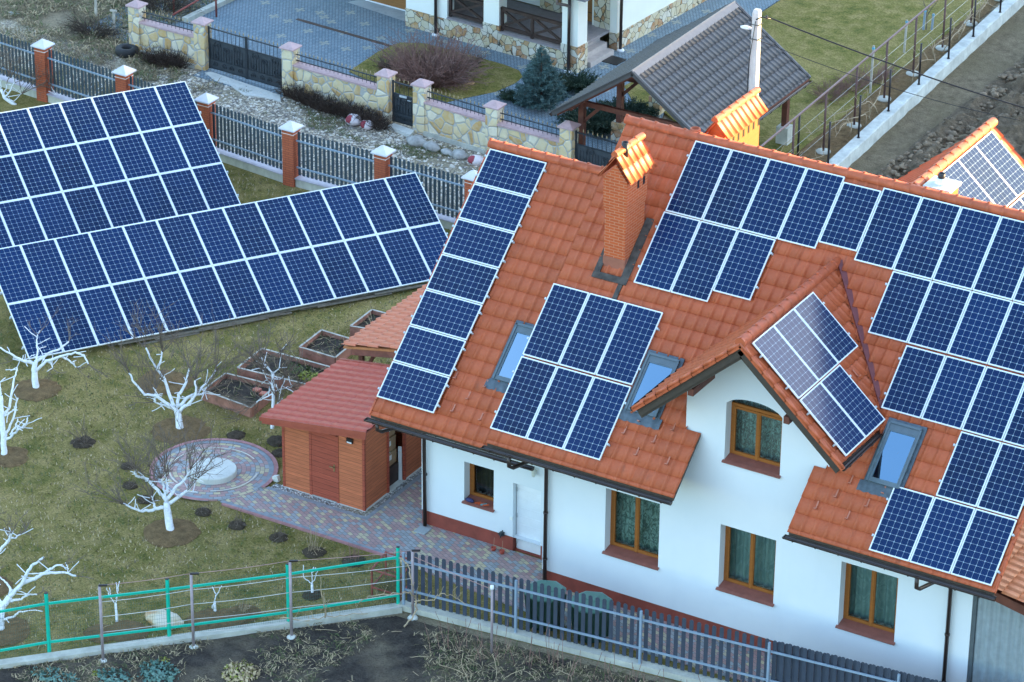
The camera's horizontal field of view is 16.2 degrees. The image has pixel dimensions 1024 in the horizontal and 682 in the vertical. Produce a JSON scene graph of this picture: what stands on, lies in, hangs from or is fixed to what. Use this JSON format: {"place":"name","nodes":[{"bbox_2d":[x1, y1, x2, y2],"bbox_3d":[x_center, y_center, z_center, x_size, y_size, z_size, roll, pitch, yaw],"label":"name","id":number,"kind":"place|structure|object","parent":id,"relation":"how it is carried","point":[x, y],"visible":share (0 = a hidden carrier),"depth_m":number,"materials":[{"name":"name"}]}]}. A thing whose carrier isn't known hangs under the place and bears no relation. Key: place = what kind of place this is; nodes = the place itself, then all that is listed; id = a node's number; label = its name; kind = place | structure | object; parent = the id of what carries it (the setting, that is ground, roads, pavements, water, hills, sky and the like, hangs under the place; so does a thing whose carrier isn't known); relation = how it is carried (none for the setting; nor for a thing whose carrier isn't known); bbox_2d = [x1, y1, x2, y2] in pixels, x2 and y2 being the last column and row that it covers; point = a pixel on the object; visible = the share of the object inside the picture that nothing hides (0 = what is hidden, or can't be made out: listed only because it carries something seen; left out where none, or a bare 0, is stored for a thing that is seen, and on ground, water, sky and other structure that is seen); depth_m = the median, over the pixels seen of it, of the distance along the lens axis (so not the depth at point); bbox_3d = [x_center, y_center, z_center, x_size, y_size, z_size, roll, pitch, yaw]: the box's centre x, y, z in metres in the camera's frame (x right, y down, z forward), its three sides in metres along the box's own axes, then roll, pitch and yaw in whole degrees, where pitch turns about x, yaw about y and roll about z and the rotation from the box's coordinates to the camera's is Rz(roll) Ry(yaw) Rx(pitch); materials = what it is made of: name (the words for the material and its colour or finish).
{"place":"outdoors","nodes":[
{"label":"outdoors","id":0,"kind":"place"},
{"bbox_2d":[0,17,484,216],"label":"gravel road","id":1,"kind":"structure","parent":0,"point":[119,62],"depth_m":113.28,"materials":[{"name":"gravel"}]},
{"bbox_2d":[9,38,116,95],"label":"fruit tree","id":2,"kind":"object","parent":1,"relation":"on","point":[111,66],"visible":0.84,"depth_m":114.13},
{"bbox_2d":[133,42,193,68],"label":"bare hedge","id":3,"kind":"object","parent":1,"relation":"on","point":[161,58],"visible":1,"depth_m":117.12,"materials":[{"name":"plant"}]},
{"bbox_2d":[270,77,334,110],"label":"bare hedge","id":4,"kind":"object","parent":1,"relation":"on","point":[296,96],"visible":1,"depth_m":114.44,"materials":[{"name":"plant"}]},
{"bbox_2d":[193,68,413,136],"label":"gate apron","id":5,"kind":"object","parent":1,"relation":"on","point":[236,82],"visible":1,"depth_m":115.74,"materials":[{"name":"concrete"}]},
{"bbox_2d":[160,71,477,170],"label":"weeds","id":6,"kind":"object","parent":1,"relation":"on","point":[352,136],"visible":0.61,"depth_m":112.75,"materials":[{"name":"plant"}]},
{"bbox_2d":[304,87,369,119],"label":"bare hedge","id":7,"kind":"object","parent":1,"relation":"on","point":[338,108],"visible":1,"depth_m":113.65,"materials":[{"name":"plant"}]},
{"bbox_2d":[125,0,580,158],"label":"stone fence","id":8,"kind":"object","parent":1,"relation":"on","point":[457,125],"visible":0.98,"depth_m":112.88,"materials":[{"name":"stone"}]},
{"bbox_2d":[208,24,281,87],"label":"iron gate","id":9,"kind":"structure","parent":8,"relation":"attached to","point":[246,63],"depth_m":115.95,"materials":[{"name":"black metal"}]},
{"bbox_2d":[392,78,412,125],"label":"iron gate","id":10,"kind":"structure","parent":8,"relation":"attached to","point":[402,109],"depth_m":112.81,"materials":[{"name":"black metal"}]},
{"bbox_2d":[575,129,616,166],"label":"iron gate","id":11,"kind":"structure","parent":8,"relation":"attached to","point":[591,155],"depth_m":109.08,"materials":[{"name":"grey metal"}]},
{"bbox_2d":[341,103,394,133],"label":"bare hedge","id":12,"kind":"object","parent":1,"relation":"on","point":[375,120],"visible":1,"depth_m":112.86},
{"bbox_2d":[0,616,653,681],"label":"garden soil","id":13,"kind":"structure","parent":0,"point":[388,656],"depth_m":84.99,"materials":[{"name":"soil"}]},
{"bbox_2d":[32,666,79,681],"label":"garden plant","id":14,"kind":"object","parent":13,"relation":"on","point":[50,678],"visible":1,"depth_m":84.13,"materials":[{"name":"green plant"}]},
{"bbox_2d":[94,667,133,681],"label":"garden plant","id":15,"kind":"object","parent":13,"relation":"on","point":[122,676],"visible":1,"depth_m":84.15,"materials":[{"name":"green plant"}]},
{"bbox_2d":[137,658,180,681],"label":"garden plant","id":16,"kind":"object","parent":13,"relation":"on","point":[159,673],"visible":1,"depth_m":84.27,"materials":[{"name":"green plant"}]},
{"bbox_2d":[221,658,260,681],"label":"garden plant","id":17,"kind":"object","parent":13,"relation":"on","point":[249,670],"visible":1,"depth_m":84.23,"materials":[{"name":"yellow plant"}]},
{"bbox_2d":[98,549,419,662],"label":"vine trellis","id":18,"kind":"object","parent":13,"relation":"on","point":[292,637],"visible":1,"depth_m":85.20,"materials":[{"name":"metal"}]},
{"bbox_2d":[424,611,745,681],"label":"dry canes","id":19,"kind":"object","parent":13,"relation":"on","point":[554,661],"visible":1,"depth_m":84.80,"materials":[{"name":"plant"}]},
{"bbox_2d":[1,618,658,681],"bbox_3d":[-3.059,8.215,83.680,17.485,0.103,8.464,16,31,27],"label":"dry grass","id":20,"kind":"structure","parent":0,"point":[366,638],"depth_m":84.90,"materials":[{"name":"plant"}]},
{"bbox_2d":[281,452,421,511],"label":"shed floor","id":21,"kind":"structure","parent":0,"point":[397,483],"depth_m":92.29,"materials":[{"name":"concrete"}]},
{"bbox_2d":[259,358,421,510],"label":"shed","id":22,"kind":"structure","parent":21,"relation":"on","point":[335,446],"depth_m":91.53,"materials":[{"name":"red wood"}]},
{"bbox_2d":[311,431,336,501],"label":"door","id":23,"kind":"structure","parent":22,"relation":"in","point":[323,446],"depth_m":91.43,"materials":[{"name":"brown wood"}]},
{"bbox_2d":[0,87,739,681],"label":"lawn","id":24,"kind":"structure","parent":0,"point":[44,485],"depth_m":91.26,"materials":[{"name":"plant"}]},
{"bbox_2d":[0,446,27,466],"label":"mulch","id":25,"kind":"object","parent":24,"relation":"on","point":[16,456],"visible":1,"depth_m":93.58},
{"bbox_2d":[0,614,30,645],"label":"mulch","id":26,"kind":"object","parent":24,"relation":"on","point":[13,629],"visible":0.84,"depth_m":85.94,"materials":[{"name":"soil"}]},
{"bbox_2d":[0,499,33,553],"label":"fruit tree","id":27,"kind":"object","parent":24,"relation":"on","point":[11,537],"visible":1,"depth_m":87.70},
{"bbox_2d":[0,367,40,454],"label":"fruit tree","id":28,"kind":"object","parent":24,"relation":"on","point":[3,433],"visible":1,"depth_m":93.70,"materials":[{"name":"plant"}]},
{"bbox_2d":[0,22,52,104],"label":"fruit tree","id":29,"kind":"object","parent":24,"relation":"on","point":[9,100],"visible":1,"depth_m":114.09,"materials":[{"name":"plant"}]},
{"bbox_2d":[13,378,61,401],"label":"mulch","id":30,"kind":"object","parent":24,"relation":"on","point":[27,391],"visible":0.97,"depth_m":96.93,"materials":[{"name":"soil"}]},
{"bbox_2d":[0,549,93,629],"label":"fruit tree","id":31,"kind":"object","parent":24,"relation":"on","point":[7,600],"visible":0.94,"depth_m":85.97,"materials":[{"name":"plant"}]},
{"bbox_2d":[0,303,110,390],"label":"fruit tree","id":32,"kind":"object","parent":24,"relation":"on","point":[35,369],"visible":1,"depth_m":97.02,"materials":[{"name":"plant"}]},
{"bbox_2d":[83,624,114,642],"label":"mulch","id":33,"kind":"object","parent":24,"relation":"on","point":[88,631],"visible":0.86,"depth_m":85.95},
{"bbox_2d":[0,81,240,251],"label":"solar array","id":34,"kind":"object","parent":24,"relation":"on","point":[113,167],"visible":0.71,"depth_m":106.75,"materials":[{"name":"glass"}]},
{"bbox_2d":[112,620,149,641],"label":"mulch","id":35,"kind":"object","parent":24,"relation":"on","point":[130,627],"visible":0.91,"depth_m":86.03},
{"bbox_2d":[58,401,235,530],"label":"fruit tree","id":36,"kind":"object","parent":24,"relation":"on","point":[169,524],"visible":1,"depth_m":90.16,"materials":[{"name":"plant"}]},
{"bbox_2d":[145,609,183,629],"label":"boulder","id":37,"kind":"object","parent":24,"relation":"on","point":[157,617],"visible":0.79,"depth_m":86.29,"materials":[{"name":"stone"}]},
{"bbox_2d":[136,369,193,394],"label":"mulch","id":38,"kind":"object","parent":24,"relation":"on","point":[175,388],"visible":0.6,"depth_m":97.33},
{"bbox_2d":[143,518,200,547],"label":"mulch","id":39,"kind":"object","parent":24,"relation":"on","point":[158,534],"visible":1,"depth_m":90.17,"materials":[{"name":"soil"}]},
{"bbox_2d":[95,298,257,428],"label":"fruit tree","id":40,"kind":"object","parent":24,"relation":"on","point":[182,405],"visible":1,"depth_m":95.08,"materials":[{"name":"plant"}]},
{"bbox_2d":[149,415,211,443],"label":"mulch","id":41,"kind":"object","parent":24,"relation":"on","point":[193,423],"visible":0.84,"depth_m":95.01,"materials":[{"name":"soil"}]},
{"bbox_2d":[186,608,223,630],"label":"mulch","id":42,"kind":"object","parent":24,"relation":"on","point":[206,613],"visible":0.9,"depth_m":86.50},
{"bbox_2d":[155,440,273,500],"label":"paved circle","id":43,"kind":"object","parent":24,"relation":"on","point":[248,467],"visible":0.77,"depth_m":93.09,"materials":[{"name":"stone"}]},
{"bbox_2d":[190,457,236,484],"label":"well cover","id":44,"kind":"object","parent":43,"relation":"on","point":[229,473],"visible":0.66,"depth_m":92.75,"materials":[{"name":"concrete"}]},
{"bbox_2d":[0,172,447,359],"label":"solar array","id":45,"kind":"object","parent":24,"relation":"on","point":[292,251],"visible":0.92,"depth_m":101.56,"materials":[{"name":"glass"}]},
{"bbox_2d":[218,607,248,626],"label":"mulch","id":46,"kind":"object","parent":24,"relation":"on","point":[229,611],"visible":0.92,"depth_m":86.57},
{"bbox_2d":[0,34,477,229],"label":"brick fence","id":47,"kind":"object","parent":24,"relation":"on","point":[124,79],"visible":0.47,"depth_m":109.43,"materials":[{"name":"metal"}]},
{"bbox_2d":[202,373,276,417],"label":"raised bed","id":48,"kind":"object","parent":24,"relation":"on","point":[224,401],"visible":0.82,"depth_m":96.52,"materials":[{"name":"wood"}]},
{"bbox_2d":[91,284,424,347],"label":"support frame","id":49,"kind":"object","parent":24,"relation":"on","point":[188,332],"visible":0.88,"depth_m":100.99,"materials":[{"name":"metal"}]},
{"bbox_2d":[214,308,315,428],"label":"fruit tree","id":50,"kind":"object","parent":24,"relation":"on","point":[272,376],"visible":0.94,"depth_m":95.16,"materials":[{"name":"plant"}]},
{"bbox_2d":[149,438,392,556],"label":"path kerb","id":51,"kind":"structure","parent":24,"relation":"on","point":[269,481],"depth_m":91.45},
{"bbox_2d":[237,348,329,390],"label":"raised bed","id":52,"kind":"object","parent":24,"relation":"on","point":[272,366],"visible":0.46,"depth_m":97.85,"materials":[{"name":"wood"}]},
{"bbox_2d":[296,329,351,365],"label":"raised bed","id":53,"kind":"object","parent":24,"relation":"on","point":[322,346],"visible":0.89,"depth_m":98.99,"materials":[{"name":"wood"}]},
{"bbox_2d":[271,468,421,516],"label":"drain gravel","id":54,"kind":"structure","parent":24,"relation":"on","point":[373,507],"depth_m":91.94,"materials":[{"name":"white stone"}]},
{"bbox_2d":[348,309,385,335],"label":"raised bed","id":55,"kind":"object","parent":24,"relation":"on","point":[365,319],"visible":0.62,"depth_m":100.47,"materials":[{"name":"wood"}]},
{"bbox_2d":[338,284,426,361],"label":"garden shelter","id":56,"kind":"object","parent":24,"relation":"on","point":[382,335],"visible":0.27,"depth_m":94.95,"materials":[{"name":"tile"}]},
{"bbox_2d":[371,551,406,600],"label":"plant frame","id":57,"kind":"object","parent":24,"relation":"on","point":[378,571],"visible":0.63,"depth_m":87.56,"materials":[{"name":"wood"}]},
{"bbox_2d":[398,551,944,681],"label":"picket fence","id":58,"kind":"object","parent":24,"relation":"on","point":[819,664],"visible":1,"depth_m":84.72,"materials":[{"name":"metal"}]},
{"bbox_2d":[87,0,779,151],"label":"driveway","id":59,"kind":"structure","parent":0,"point":[251,18],"depth_m":119.83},
{"bbox_2d":[182,0,233,22],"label":"concrete edging","id":60,"kind":"object","parent":59,"relation":"on","point":[196,14],"visible":0.89,"depth_m":121.23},
{"bbox_2d":[10,1,710,117],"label":"driveway accent setts","id":61,"kind":"structure","parent":59,"relation":"on","point":[409,30],"depth_m":120.05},
{"bbox_2d":[348,0,404,20],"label":"garage apron","id":62,"kind":"object","parent":59,"relation":"on","point":[388,11],"visible":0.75,"depth_m":121.80,"materials":[{"name":"grey concrete"}]},
{"bbox_2d":[366,0,705,72],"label":"neighbour house","id":63,"kind":"structure","parent":59,"relation":"on","point":[571,34],"depth_m":118.59,"materials":[{"name":"paint"}]},
{"bbox_2d":[513,46,570,111],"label":"blue spruce","id":64,"kind":"object","parent":59,"relation":"on","point":[543,85],"visible":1,"depth_m":113.91,"materials":[{"name":"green plant"}]},
{"bbox_2d":[557,66,601,94],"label":"juniper","id":65,"kind":"object","parent":59,"relation":"on","point":[581,81],"visible":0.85,"depth_m":115.81,"materials":[{"name":"plant"}]},
{"bbox_2d":[552,98,628,136],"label":"juniper","id":66,"kind":"object","parent":59,"relation":"on","point":[598,121],"visible":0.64,"depth_m":113.06,"materials":[{"name":"plant"}]},
{"bbox_2d":[596,96,659,116],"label":"juniper","id":67,"kind":"object","parent":59,"relation":"on","point":[639,107],"visible":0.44,"depth_m":114.01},
{"bbox_2d":[549,1,812,145],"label":"carport","id":68,"kind":"object","parent":59,"relation":"on","point":[691,74],"visible":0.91,"depth_m":109.45,"materials":[{"name":"grey tile"}]},
{"bbox_2d":[349,42,521,101],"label":"island lawn","id":69,"kind":"structure","parent":0,"point":[505,76],"depth_m":116.49,"materials":[{"name":"plant"}]},
{"bbox_2d":[366,21,499,92],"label":"bare bush","id":70,"kind":"object","parent":69,"relation":"on","point":[446,73],"visible":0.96,"depth_m":115.75,"materials":[{"name":"plant"}]},
{"bbox_2d":[0,0,1023,681],"bbox_3d":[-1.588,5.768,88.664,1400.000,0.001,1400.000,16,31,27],"label":"ground","id":71,"kind":"structure","parent":0,"point":[52,18],"depth_m":118.75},
{"bbox_2d":[0,0,232,98],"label":"dry grass","id":72,"kind":"structure","parent":71,"relation":"on","point":[48,3],"depth_m":119.54,"materials":[{"name":"plant"}]},
{"bbox_2d":[58,6,127,40],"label":"bramble","id":73,"kind":"object","parent":72,"relation":"on","point":[81,28],"visible":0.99,"depth_m":119.47,"materials":[{"name":"brown plant"}]},
{"bbox_2d":[118,0,202,13],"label":"bramble","id":74,"kind":"object","parent":71,"relation":"on","point":[151,4],"visible":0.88,"depth_m":121.23,"materials":[{"name":"brown plant"}]},
{"bbox_2d":[0,546,401,668],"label":"green fence","id":75,"kind":"object","parent":71,"relation":"on","point":[42,657],"visible":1,"depth_m":85.59,"materials":[{"name":"metal"}]},
{"bbox_2d":[740,8,770,95],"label":"utility pole","id":76,"kind":"object","parent":71,"relation":"on","point":[754,56],"visible":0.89,"depth_m":99.17,"materials":[{"name":"white paint"}]},
{"bbox_2d":[768,16,1023,107],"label":"overhead cable","id":77,"kind":"object","parent":76,"relation":"attached to","point":[895,65],"visible":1,"depth_m":98.21,"materials":[{"name":"black plastic"}]},
{"bbox_2d":[795,0,998,162],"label":"trellis bed","id":78,"kind":"object","parent":71,"relation":"on","point":[840,140],"visible":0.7,"depth_m":115.07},
{"bbox_2d":[760,0,1003,155],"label":"fence","id":79,"kind":"object","parent":78,"relation":"on","point":[883,98],"visible":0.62,"depth_m":113.58,"materials":[{"name":"metal"}]},
{"bbox_2d":[797,0,1023,167],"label":"concrete wall","id":80,"kind":"structure","parent":71,"relation":"on","point":[871,133],"depth_m":115.26,"materials":[{"name":"concrete"}]},
{"bbox_2d":[849,5,1023,174],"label":"dirt road","id":81,"kind":"structure","parent":71,"relation":"on","point":[994,55],"depth_m":115.91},
{"bbox_2d":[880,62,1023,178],"bbox_3d":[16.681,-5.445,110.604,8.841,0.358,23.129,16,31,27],"label":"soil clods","id":82,"kind":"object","parent":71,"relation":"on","point":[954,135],"visible":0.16,"depth_m":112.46,"materials":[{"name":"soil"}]},
{"bbox_2d":[967,523,1023,681],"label":"annex","id":83,"kind":"object","parent":71,"relation":"on","point":[996,651],"visible":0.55,"depth_m":81.81,"materials":[{"name":"grey tile"}]},
{"bbox_2d":[225,477,836,681],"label":"path","id":84,"kind":"structure","parent":0,"point":[392,525],"depth_m":89.89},
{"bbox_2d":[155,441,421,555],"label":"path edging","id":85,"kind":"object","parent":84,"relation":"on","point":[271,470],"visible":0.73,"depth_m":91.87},
{"bbox_2d":[524,580,566,631],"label":"garden bin","id":86,"kind":"object","parent":84,"relation":"on","point":[552,584],"visible":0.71,"depth_m":86.09,"materials":[{"name":"green plastic"}]},
{"bbox_2d":[571,591,611,642],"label":"garden bin","id":87,"kind":"object","parent":84,"relation":"on","point":[601,596],"visible":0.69,"depth_m":85.67,"materials":[{"name":"green plastic"}]},
{"bbox_2d":[363,86,1023,681],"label":"house","id":88,"kind":"structure","parent":0,"point":[723,482],"depth_m":84.91,"materials":[{"name":"ceramic"}]},
{"bbox_2d":[377,149,546,413],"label":"solar array","id":89,"kind":"object","parent":88,"relation":"attached to","point":[442,314],"visible":1,"depth_m":89.02,"materials":[{"name":"glass"}]},
{"bbox_2d":[461,463,494,512],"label":"window","id":90,"kind":"structure","parent":88,"relation":"in","point":[481,478],"depth_m":89.82,"materials":[{"name":"brown wood"}]},
{"bbox_2d":[484,320,533,392],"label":"roof window","id":91,"kind":"structure","parent":88,"relation":"in","point":[517,341],"depth_m":87.69,"materials":[{"name":"blue glass"}]},
{"bbox_2d":[516,484,540,554],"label":"door","id":92,"kind":"structure","parent":88,"relation":"in","point":[528,514],"depth_m":89.12,"materials":[{"name":"white paint"}]},
{"bbox_2d":[490,283,662,460],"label":"solar array","id":93,"kind":"object","parent":88,"relation":"attached to","point":[565,409],"visible":1,"depth_m":85.55,"materials":[{"name":"glass"}]},
{"bbox_2d":[602,490,659,570],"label":"window","id":94,"kind":"structure","parent":88,"relation":"in","point":[634,525],"depth_m":86.59,"materials":[{"name":"brown wood"}]},
{"bbox_2d":[618,349,684,429],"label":"roof window","id":95,"kind":"structure","parent":88,"relation":"in","point":[655,367],"depth_m":84.75,"materials":[{"name":"blue glass"}]},
{"bbox_2d":[634,211,775,301],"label":"solar array","id":96,"kind":"object","parent":88,"relation":"attached to","point":[693,258],"visible":1,"depth_m":85.65,"materials":[{"name":"glass"}]},
{"bbox_2d":[715,526,775,606],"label":"window","id":97,"kind":"structure","parent":88,"relation":"in","point":[749,558],"depth_m":85.20,"materials":[{"name":"brown wood"}]},
{"bbox_2d":[721,400,781,478],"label":"window","id":98,"kind":"structure","parent":88,"relation":"in","point":[756,429],"depth_m":83.62,"materials":[{"name":"brown wood"}]},
{"bbox_2d":[752,292,884,455],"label":"solar array","id":99,"kind":"object","parent":88,"relation":"attached to","point":[805,345],"visible":1,"depth_m":81.77,"materials":[{"name":"glass"}]},
{"bbox_2d":[665,141,1023,302],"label":"solar array","id":100,"kind":"object","parent":88,"relation":"attached to","point":[718,185],"visible":1,"depth_m":84.73,"materials":[{"name":"glass"}]},
{"bbox_2d":[835,563,897,645],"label":"window","id":101,"kind":"structure","parent":88,"relation":"in","point":[870,596],"depth_m":83.78,"materials":[{"name":"brown wood"}]},
{"bbox_2d":[856,417,927,497],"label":"roof window","id":102,"kind":"structure","parent":88,"relation":"in","point":[896,452],"depth_m":81.84,"materials":[{"name":"blue glass"}]},
{"bbox_2d":[869,487,1016,585],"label":"solar array","id":103,"kind":"object","parent":88,"relation":"attached to","point":[943,534],"visible":1,"depth_m":80.61,"materials":[{"name":"glass"}]},
{"bbox_2d":[868,271,1023,518],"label":"solar array","id":104,"kind":"object","parent":88,"relation":"attached to","point":[950,401],"visible":1,"depth_m":82.11,"materials":[{"name":"glass"}]},
{"bbox_2d":[943,131,1023,209],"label":"solar array","id":105,"kind":"object","parent":88,"relation":"on","point":[987,168],"visible":0.47,"depth_m":86.81,"materials":[{"name":"glass"}]},
{"bbox_2d":[625,0,988,154],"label":"back lawn","id":106,"kind":"structure","parent":0,"point":[864,26],"depth_m":119.73,"materials":[{"name":"plant"}]},
{"bbox_2d":[806,56,906,107],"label":"pruning heap","id":107,"kind":"object","parent":106,"relation":"on","point":[840,85],"visible":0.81,"depth_m":115.90,"materials":[{"name":"plant"}]},
{"bbox_2d":[875,59,1023,178],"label":"ploughed field","id":108,"kind":"structure","parent":0,"point":[1008,128],"depth_m":113.16,"materials":[{"name":"soil"}]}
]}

